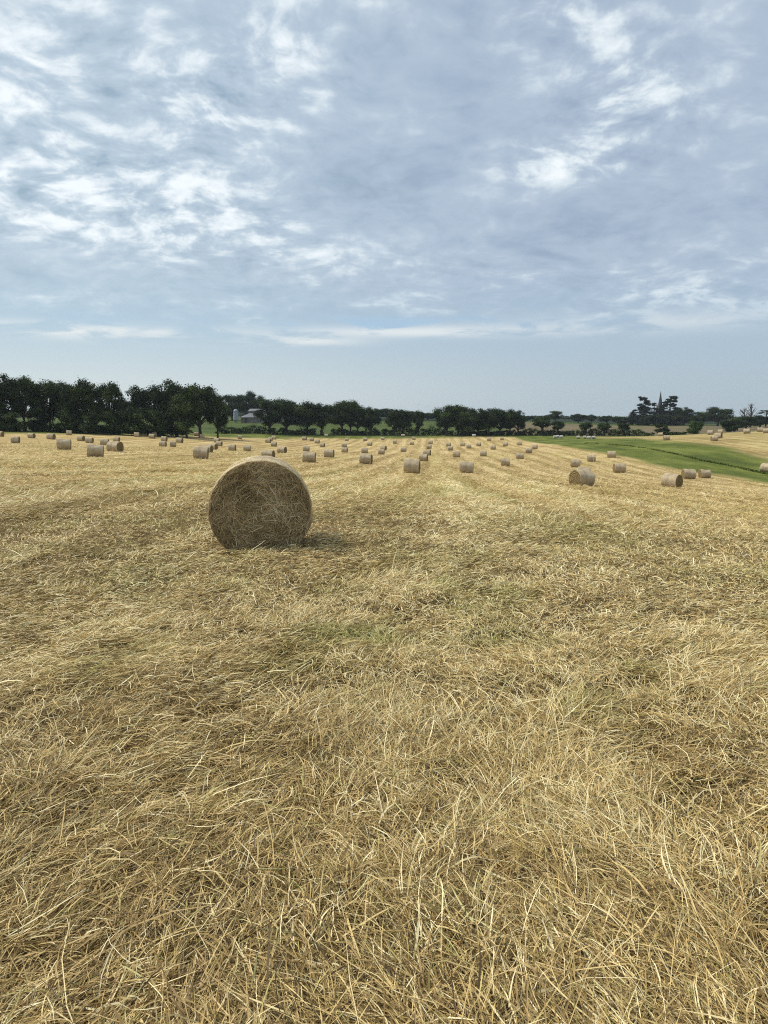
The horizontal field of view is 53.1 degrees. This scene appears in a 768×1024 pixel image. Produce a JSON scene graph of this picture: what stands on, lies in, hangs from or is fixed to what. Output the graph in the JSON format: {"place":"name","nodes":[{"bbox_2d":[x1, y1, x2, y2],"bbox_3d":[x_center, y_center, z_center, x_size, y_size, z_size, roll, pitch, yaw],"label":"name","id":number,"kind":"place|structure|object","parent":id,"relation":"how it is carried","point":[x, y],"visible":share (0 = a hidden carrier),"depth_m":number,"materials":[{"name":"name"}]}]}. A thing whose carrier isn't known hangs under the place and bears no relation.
{"place":"outdoors","nodes":[
{"label":"outdoors","id":0,"kind":"place"},
{"bbox_2d":[0,417,767,1023],"bbox_3d":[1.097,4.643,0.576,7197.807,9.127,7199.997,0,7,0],"label":"ground","id":1,"kind":"structure","parent":0,"point":[738,447],"depth_m":10.84,"materials":[{"name":"plant"}]},
{"bbox_2d":[0,411,23,430],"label":"woodland bush","id":2,"kind":"object","parent":1,"relation":"on","point":[8,417],"visible":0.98,"depth_m":197.56,"materials":[{"name":"green plant"}]},
{"bbox_2d":[0,373,24,414],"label":"broadleaf tree","id":3,"kind":"object","parent":1,"relation":"on","point":[6,385],"visible":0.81,"depth_m":201.31,"materials":[{"name":"green plant"}]},
{"bbox_2d":[0,420,30,431],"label":"field hedge","id":4,"kind":"object","parent":1,"relation":"on","point":[25,428],"visible":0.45,"depth_m":201.51,"materials":[{"name":"green plant"}]},
{"bbox_2d":[11,436,19,442],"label":"round hay bale","id":5,"kind":"object","parent":1,"relation":"on","point":[15,439],"visible":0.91,"depth_m":138.64},
{"bbox_2d":[6,375,41,426],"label":"broadleaf tree","id":6,"kind":"object","parent":1,"relation":"on","point":[23,381],"visible":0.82,"depth_m":202.60,"materials":[{"name":"green plant"}]},
{"bbox_2d":[26,413,42,426],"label":"woodland bush","id":7,"kind":"object","parent":1,"relation":"on","point":[34,421],"visible":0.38,"depth_m":209.37,"materials":[{"name":"green plant"}]},
{"bbox_2d":[22,379,62,423],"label":"broadleaf tree","id":8,"kind":"object","parent":1,"relation":"on","point":[44,391],"visible":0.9,"depth_m":204.84,"materials":[{"name":"green plant"}]},
{"bbox_2d":[48,380,73,423],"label":"broadleaf tree","id":9,"kind":"object","parent":1,"relation":"on","point":[58,389],"visible":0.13,"depth_m":211.38,"materials":[{"name":"green plant"}]},
{"bbox_2d":[57,438,70,449],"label":"round hay bale","id":10,"kind":"object","parent":1,"relation":"on","point":[65,444],"visible":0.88,"depth_m":86.11},
{"bbox_2d":[24,422,106,432],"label":"field hedge","id":11,"kind":"object","parent":1,"relation":"on","point":[40,428],"visible":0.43,"depth_m":204.04,"materials":[{"name":"green plant"}]},
{"bbox_2d":[53,408,83,433],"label":"woodland bush","id":12,"kind":"object","parent":1,"relation":"on","point":[73,419],"visible":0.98,"depth_m":202.19,"materials":[{"name":"green plant"}]},
{"bbox_2d":[55,375,96,432],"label":"broadleaf tree","id":13,"kind":"object","parent":1,"relation":"on","point":[68,393],"visible":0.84,"depth_m":205.20,"materials":[{"name":"green plant"}]},
{"bbox_2d":[77,412,103,433],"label":"woodland bush","id":14,"kind":"object","parent":1,"relation":"on","point":[90,426],"visible":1,"depth_m":200.66,"materials":[{"name":"green plant"}]},
{"bbox_2d":[78,383,103,423],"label":"broadleaf tree","id":15,"kind":"object","parent":1,"relation":"on","point":[92,407],"visible":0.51,"depth_m":207.42,"materials":[{"name":"green plant"}]},
{"bbox_2d":[87,444,103,456],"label":"round hay bale","id":16,"kind":"object","parent":1,"relation":"on","point":[93,450],"visible":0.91,"depth_m":68.34},
{"bbox_2d":[95,381,123,418],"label":"broadleaf tree","id":17,"kind":"object","parent":1,"relation":"on","point":[111,393],"visible":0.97,"depth_m":207.55,"materials":[{"name":"green plant"}]},
{"bbox_2d":[101,410,122,434],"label":"woodland bush","id":18,"kind":"object","parent":1,"relation":"on","point":[112,420],"visible":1,"depth_m":204.74,"materials":[{"name":"green plant"}]},
{"bbox_2d":[106,441,123,451],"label":"round hay bale","id":19,"kind":"object","parent":1,"relation":"on","point":[115,446],"visible":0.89,"depth_m":85.96},
{"bbox_2d":[117,406,150,435],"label":"woodland bush","id":20,"kind":"object","parent":1,"relation":"on","point":[132,424],"visible":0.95,"depth_m":206.16,"materials":[{"name":"green plant"}]},
{"bbox_2d":[120,385,154,422],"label":"broadleaf tree","id":21,"kind":"object","parent":1,"relation":"on","point":[138,398],"visible":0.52,"depth_m":215.87,"materials":[{"name":"green plant"}]},
{"bbox_2d":[140,384,169,412],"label":"broadleaf tree","id":22,"kind":"object","parent":1,"relation":"on","point":[159,395],"visible":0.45,"depth_m":219.37,"materials":[{"name":"green plant"}]},
{"bbox_2d":[144,408,171,436],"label":"woodland bush","id":23,"kind":"object","parent":1,"relation":"on","point":[159,421],"visible":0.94,"depth_m":211.23,"materials":[{"name":"green plant"}]},
{"bbox_2d":[153,379,184,435],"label":"broadleaf tree","id":24,"kind":"object","parent":1,"relation":"on","point":[171,388],"visible":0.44,"depth_m":220.34,"materials":[{"name":"green plant"}]},
{"bbox_2d":[165,414,187,436],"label":"woodland bush","id":25,"kind":"object","parent":1,"relation":"on","point":[171,429],"visible":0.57,"depth_m":214.65,"materials":[{"name":"green plant"}]},
{"bbox_2d":[167,384,203,437],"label":"broadleaf tree","id":26,"kind":"object","parent":1,"relation":"on","point":[182,399],"visible":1,"depth_m":210.76,"materials":[{"name":"green plant"}]},
{"bbox_2d":[193,446,208,458],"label":"round hay bale","id":27,"kind":"object","parent":1,"relation":"on","point":[200,452],"visible":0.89,"depth_m":78.26},
{"bbox_2d":[181,382,224,433],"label":"broadleaf tree","id":28,"kind":"object","parent":1,"relation":"on","point":[207,392],"visible":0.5,"depth_m":224.55,"materials":[{"name":"green plant"}]},
{"bbox_2d":[203,392,230,437],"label":"broadleaf tree","id":29,"kind":"object","parent":1,"relation":"on","point":[222,420],"visible":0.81,"depth_m":227.02,"materials":[{"name":"green plant"}]},
{"bbox_2d":[222,394,240,420],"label":"broadleaf tree","id":30,"kind":"object","parent":1,"relation":"on","point":[231,400],"visible":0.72,"depth_m":432.32,"materials":[{"name":"green plant"}]},
{"bbox_2d":[236,391,257,414],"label":"broadleaf tree","id":31,"kind":"object","parent":1,"relation":"on","point":[244,407],"visible":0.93,"depth_m":431.36,"materials":[{"name":"green plant"}]},
{"bbox_2d":[215,425,283,433],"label":"field hedge","id":32,"kind":"object","parent":1,"relation":"on","point":[242,429],"visible":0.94,"depth_m":294.80,"materials":[{"name":"green plant"}]},
{"bbox_2d":[241,409,277,423],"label":"stone barn","id":33,"kind":"structure","parent":1,"relation":"on","point":[249,418],"depth_m":401.03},
{"bbox_2d":[208,455,312,552],"bbox_3d":[-1.701,-0.118,10.626,1.409,1.313,1.613,-1,7,-8],"label":"round hay bale","id":34,"kind":"object","parent":1,"relation":"on","point":[254,501],"visible":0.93,"depth_m":9.98},
{"bbox_2d":[261,450,274,456],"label":"round hay bale","id":35,"kind":"object","parent":1,"relation":"on","point":[268,453],"visible":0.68,"depth_m":89.38},
{"bbox_2d":[251,399,285,433],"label":"broadleaf tree","id":36,"kind":"object","parent":1,"relation":"on","point":[268,419],"visible":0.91,"depth_m":297.18,"materials":[{"name":"green plant"}]},
{"bbox_2d":[277,446,286,452],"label":"round hay bale","id":37,"kind":"object","parent":1,"relation":"on","point":[281,449],"visible":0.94,"depth_m":138.40},
{"bbox_2d":[265,396,306,433],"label":"broadleaf tree","id":38,"kind":"object","parent":1,"relation":"on","point":[288,407],"visible":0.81,"depth_m":300.25,"materials":[{"name":"green plant"}]},
{"bbox_2d":[280,427,316,434],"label":"field hedge","id":39,"kind":"object","parent":1,"relation":"on","point":[301,431],"visible":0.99,"depth_m":307.62,"materials":[{"name":"green plant"}]},
{"bbox_2d":[291,400,325,434],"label":"broadleaf tree","id":40,"kind":"object","parent":1,"relation":"on","point":[308,407],"visible":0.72,"depth_m":304.43,"materials":[{"name":"green plant"}]},
{"bbox_2d":[302,451,315,462],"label":"round hay bale","id":41,"kind":"object","parent":1,"relation":"on","point":[308,456],"visible":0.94,"depth_m":84.53},
{"bbox_2d":[308,402,338,434],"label":"broadleaf tree","id":42,"kind":"object","parent":1,"relation":"on","point":[329,418],"visible":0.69,"depth_m":308.00,"materials":[{"name":"green plant"}]},
{"bbox_2d":[324,449,334,456],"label":"round hay bale","id":43,"kind":"object","parent":1,"relation":"on","point":[328,452],"visible":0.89,"depth_m":112.82},
{"bbox_2d":[329,400,355,434],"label":"broadleaf tree","id":44,"kind":"object","parent":1,"relation":"on","point":[342,407],"visible":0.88,"depth_m":311.27,"materials":[{"name":"green plant"}]},
{"bbox_2d":[320,427,366,434],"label":"field hedge","id":45,"kind":"object","parent":1,"relation":"on","point":[338,432],"visible":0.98,"depth_m":315.64,"materials":[{"name":"green plant"}]},
{"bbox_2d":[341,399,362,434],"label":"broadleaf tree","id":46,"kind":"object","parent":1,"relation":"on","point":[352,406],"visible":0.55,"depth_m":312.37,"materials":[{"name":"green plant"}]},
{"bbox_2d":[348,403,371,434],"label":"broadleaf tree","id":47,"kind":"object","parent":1,"relation":"on","point":[358,411],"visible":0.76,"depth_m":312.73,"materials":[{"name":"green plant"}]},
{"bbox_2d":[359,453,372,463],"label":"round hay bale","id":48,"kind":"object","parent":1,"relation":"on","point":[366,458],"visible":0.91,"depth_m":88.17},
{"bbox_2d":[360,407,381,434],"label":"broadleaf tree","id":49,"kind":"object","parent":1,"relation":"on","point":[374,417],"visible":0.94,"depth_m":314.10,"materials":[{"name":"green plant"}]},
{"bbox_2d":[365,427,391,434],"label":"field hedge","id":50,"kind":"object","parent":1,"relation":"on","point":[386,431],"visible":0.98,"depth_m":317.81,"materials":[{"name":"green plant"}]},
{"bbox_2d":[0,440,767,1023],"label":"loose hay","id":51,"kind":"object","parent":1,"relation":"on","point":[448,928],"visible":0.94,"depth_m":3.62},
{"bbox_2d":[17,409,761,419],"bbox_3d":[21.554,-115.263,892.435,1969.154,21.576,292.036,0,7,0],"label":"woods","id":52,"kind":"object","parent":1,"relation":"on","point":[563,417],"visible":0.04,"depth_m":860.90,"materials":[{"name":"plant"}]},
{"bbox_2d":[383,409,403,434],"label":"broadleaf tree","id":53,"kind":"object","parent":1,"relation":"on","point":[391,416],"visible":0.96,"depth_m":315.92,"materials":[{"name":"green plant"}]},
{"bbox_2d":[391,409,413,433],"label":"broadleaf tree","id":54,"kind":"object","parent":1,"relation":"on","point":[406,420],"visible":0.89,"depth_m":315.32,"materials":[{"name":"green plant"}]},
{"bbox_2d":[390,427,419,434],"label":"field hedge","id":55,"kind":"object","parent":1,"relation":"on","point":[411,432],"visible":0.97,"depth_m":318.85,"materials":[{"name":"green plant"}]},
{"bbox_2d":[403,458,419,473],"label":"round hay bale","id":56,"kind":"object","parent":1,"relation":"on","point":[411,465],"visible":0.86,"depth_m":67.16},
{"bbox_2d":[412,409,424,434],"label":"broadleaf tree","id":57,"kind":"object","parent":1,"relation":"on","point":[418,418],"visible":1,"depth_m":317.40,"materials":[{"name":"green plant"}]},
{"bbox_2d":[419,454,427,460],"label":"round hay bale","id":58,"kind":"object","parent":1,"relation":"on","point":[423,457],"visible":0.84,"depth_m":115.17},
{"bbox_2d":[419,425,466,434],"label":"field hedge","id":59,"kind":"object","parent":1,"relation":"on","point":[435,431],"visible":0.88,"depth_m":319.71,"materials":[{"name":"green plant"}]},
{"bbox_2d":[432,404,459,435],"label":"broadleaf tree","id":60,"kind":"object","parent":1,"relation":"on","point":[446,413],"visible":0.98,"depth_m":313.77,"materials":[{"name":"green plant"}]},
{"bbox_2d":[454,404,468,434],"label":"broadleaf tree","id":61,"kind":"object","parent":1,"relation":"on","point":[461,408],"visible":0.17,"depth_m":319.06,"materials":[{"name":"green plant"}]},
{"bbox_2d":[459,461,473,472],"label":"round hay bale","id":62,"kind":"object","parent":1,"relation":"on","point":[465,466],"visible":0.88,"depth_m":77.26},
{"bbox_2d":[454,407,480,435],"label":"broadleaf tree","id":63,"kind":"object","parent":1,"relation":"on","point":[470,414],"visible":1,"depth_m":311.76,"materials":[{"name":"green plant"}]},
{"bbox_2d":[477,408,500,435],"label":"broadleaf tree","id":64,"kind":"object","parent":1,"relation":"on","point":[488,424],"visible":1,"depth_m":311.20,"materials":[{"name":"green plant"}]},
{"bbox_2d":[462,429,523,434],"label":"field hedge","id":65,"kind":"object","parent":1,"relation":"on","point":[503,432],"visible":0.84,"depth_m":319.59,"materials":[{"name":"green plant"}]},
{"bbox_2d":[488,407,512,434],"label":"broadleaf tree","id":66,"kind":"object","parent":1,"relation":"on","point":[503,424],"visible":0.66,"depth_m":314.37,"materials":[{"name":"green plant"}]},
{"bbox_2d":[501,458,509,465],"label":"round hay bale","id":67,"kind":"object","parent":1,"relation":"on","point":[505,461],"visible":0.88,"depth_m":109.43},
{"bbox_2d":[501,408,520,433],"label":"broadleaf tree","id":68,"kind":"object","parent":1,"relation":"on","point":[509,411],"visible":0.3,"depth_m":317.43,"materials":[{"name":"green plant"}]},
{"bbox_2d":[509,410,526,435],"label":"broadleaf tree","id":69,"kind":"object","parent":1,"relation":"on","point":[518,420],"visible":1,"depth_m":312.70,"materials":[{"name":"green plant"}]},
{"bbox_2d":[532,416,551,435],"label":"hedge tree","id":70,"kind":"object","parent":1,"relation":"on","point":[542,422],"visible":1,"depth_m":312.41,"materials":[{"name":"green plant"}]},
{"bbox_2d":[546,410,562,421],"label":"broadleaf tree","id":71,"kind":"object","parent":1,"relation":"on","point":[555,414],"visible":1,"depth_m":508.70,"materials":[{"name":"green plant"}]},
{"bbox_2d":[551,421,564,434],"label":"hedge tree","id":72,"kind":"object","parent":1,"relation":"on","point":[558,425],"visible":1,"depth_m":309.27,"materials":[{"name":"green plant"}]},
{"bbox_2d":[570,459,580,466],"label":"round hay bale","id":73,"kind":"object","parent":1,"relation":"on","point":[575,462],"visible":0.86,"depth_m":113.38},
{"bbox_2d":[569,414,587,422],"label":"broadleaf tree","id":74,"kind":"object","parent":1,"relation":"on","point":[575,417],"visible":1,"depth_m":513.80,"materials":[{"name":"green plant"}]},
{"bbox_2d":[569,469,594,485],"bbox_3d":[13.803,-2.359,53.574,1.347,1.172,1.428,1,6,-24],"label":"round hay bale","id":75,"kind":"object","parent":1,"relation":"on","point":[584,477],"visible":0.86,"depth_m":53.11},
{"bbox_2d":[520,428,644,435],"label":"field hedge","id":76,"kind":"object","parent":1,"relation":"on","point":[614,432],"visible":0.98,"depth_m":304.98,"materials":[{"name":"green plant"}]},
{"bbox_2d":[579,421,592,435],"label":"hedge tree","id":77,"kind":"object","parent":1,"relation":"on","point":[586,426],"visible":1,"depth_m":303.96,"materials":[{"name":"green plant"}]},
{"bbox_2d":[587,455,595,461],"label":"round hay bale","id":78,"kind":"object","parent":1,"relation":"on","point":[590,458],"visible":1,"depth_m":129.67},
{"bbox_2d":[596,423,611,435],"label":"hedge tree","id":79,"kind":"object","parent":1,"relation":"on","point":[603,427],"visible":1,"depth_m":298.58,"materials":[{"name":"green plant"}]},
{"bbox_2d":[598,416,613,422],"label":"broadleaf tree","id":80,"kind":"object","parent":1,"relation":"on","point":[602,418],"visible":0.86,"depth_m":533.37,"materials":[{"name":"green plant"}]},
{"bbox_2d":[607,451,615,457],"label":"round hay bale","id":81,"kind":"object","parent":1,"relation":"on","point":[611,454],"visible":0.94,"depth_m":139.40},
{"bbox_2d":[613,463,625,472],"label":"round hay bale","id":82,"kind":"object","parent":1,"relation":"on","point":[619,468],"visible":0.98,"depth_m":102.23},
{"bbox_2d":[618,422,630,435],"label":"hedge tree","id":83,"kind":"object","parent":1,"relation":"on","point":[623,426],"visible":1,"depth_m":288.32,"materials":[{"name":"green plant"}]},
{"bbox_2d":[628,410,638,424],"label":"dark conifer","id":84,"kind":"object","parent":1,"relation":"on","point":[633,418],"visible":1,"depth_m":501.13,"materials":[{"name":"green plant"}]},
{"bbox_2d":[634,396,650,418],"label":"cedar tree","id":85,"kind":"object","parent":1,"relation":"on","point":[642,410],"visible":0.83,"depth_m":505.56,"materials":[{"name":"green plant"}]},
{"bbox_2d":[634,414,662,424],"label":"woodland bush","id":86,"kind":"object","parent":1,"relation":"on","point":[647,420],"visible":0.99,"depth_m":496.54,"materials":[{"name":"green plant"}]},
{"bbox_2d":[645,403,662,424],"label":"cedar tree","id":87,"kind":"object","parent":1,"relation":"on","point":[654,412],"visible":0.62,"depth_m":502.86,"materials":[{"name":"green plant"}]},
{"bbox_2d":[653,423,669,432],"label":"green bush","id":88,"kind":"object","parent":1,"relation":"on","point":[661,425],"visible":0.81,"depth_m":282.43,"materials":[{"name":"green plant"}]},
{"bbox_2d":[641,431,687,435],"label":"field hedge","id":89,"kind":"object","parent":1,"relation":"on","point":[666,433],"visible":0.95,"depth_m":267.36,"materials":[{"name":"green plant"}]},
{"bbox_2d":[653,414,679,424],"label":"woodland bush","id":90,"kind":"object","parent":1,"relation":"on","point":[671,419],"visible":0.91,"depth_m":498.55,"materials":[{"name":"green plant"}]},
{"bbox_2d":[659,396,679,424],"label":"cedar tree","id":91,"kind":"object","parent":1,"relation":"on","point":[666,404],"visible":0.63,"depth_m":507.60,"materials":[{"name":"green plant"}]},
{"bbox_2d":[655,392,684,424],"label":"church","id":92,"kind":"structure","parent":1,"relation":"on","point":[659,405],"depth_m":514.04,"materials":[{"name":"stone"}]},
{"bbox_2d":[661,473,682,487],"bbox_3d":[24.210,-2.638,64.575,1.284,1.242,1.411,-6,9,-39],"label":"round hay bale","id":93,"kind":"object","parent":1,"relation":"on","point":[670,479],"visible":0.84,"depth_m":64.19},
{"bbox_2d":[584,442,767,474],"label":"ditch grass","id":94,"kind":"structure","parent":1,"relation":"on","point":[753,470],"depth_m":125.47,"materials":[{"name":"plant"}]},
{"bbox_2d":[674,407,693,424],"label":"broadleaf tree","id":95,"kind":"object","parent":1,"relation":"on","point":[687,411],"visible":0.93,"depth_m":498.53,"materials":[{"name":"green plant"}]},
{"bbox_2d":[681,469,696,478],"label":"round hay bale","id":96,"kind":"object","parent":1,"relation":"on","point":[688,473],"visible":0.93,"depth_m":92.72},
{"bbox_2d":[682,415,698,422],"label":"broadleaf tree","id":97,"kind":"object","parent":1,"relation":"on","point":[689,418],"visible":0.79,"depth_m":496.63,"materials":[{"name":"green plant"}]},
{"bbox_2d":[686,420,704,433],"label":"green bush","id":98,"kind":"object","parent":1,"relation":"on","point":[697,426],"visible":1,"depth_m":259.48,"materials":[{"name":"green plant"}]},
{"bbox_2d":[691,411,708,422],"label":"broadleaf tree","id":99,"kind":"object","parent":1,"relation":"on","point":[701,417],"visible":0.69,"depth_m":492.97,"materials":[{"name":"green plant"}]},
{"bbox_2d":[698,469,710,477],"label":"round hay bale","id":100,"kind":"object","parent":1,"relation":"on","point":[702,473],"visible":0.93,"depth_m":94.94},
{"bbox_2d":[703,406,734,425],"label":"broadleaf tree","id":101,"kind":"object","parent":1,"relation":"on","point":[722,414],"visible":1,"depth_m":473.31,"materials":[{"name":"green plant"}]},
{"bbox_2d":[720,419,738,431],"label":"woodland bush","id":102,"kind":"object","parent":1,"relation":"on","point":[728,425],"visible":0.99,"depth_m":296.67,"materials":[{"name":"green plant"}]},
{"bbox_2d":[733,418,745,430],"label":"broadleaf tree","id":103,"kind":"object","parent":1,"relation":"on","point":[740,423],"visible":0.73,"depth_m":326.51,"materials":[{"name":"green plant"}]},
{"bbox_2d":[737,415,758,428],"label":"broadleaf tree","id":104,"kind":"object","parent":1,"relation":"on","point":[752,420],"visible":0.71,"depth_m":346.16,"materials":[{"name":"green plant"}]},
{"bbox_2d":[753,415,767,427],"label":"broadleaf tree","id":105,"kind":"object","parent":1,"relation":"on","point":[763,419],"visible":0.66,"depth_m":385.24,"materials":[{"name":"green plant"}]},
{"bbox_2d":[759,463,767,471],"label":"round hay bale","id":106,"kind":"object","parent":1,"relation":"on","point":[763,467],"visible":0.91,"depth_m":105.29},
{"bbox_2d":[0,0,767,416],"label":"sky","id":107,"kind":"structure","parent":0,"point":[531,207],"materials":[{"name":"blue"}]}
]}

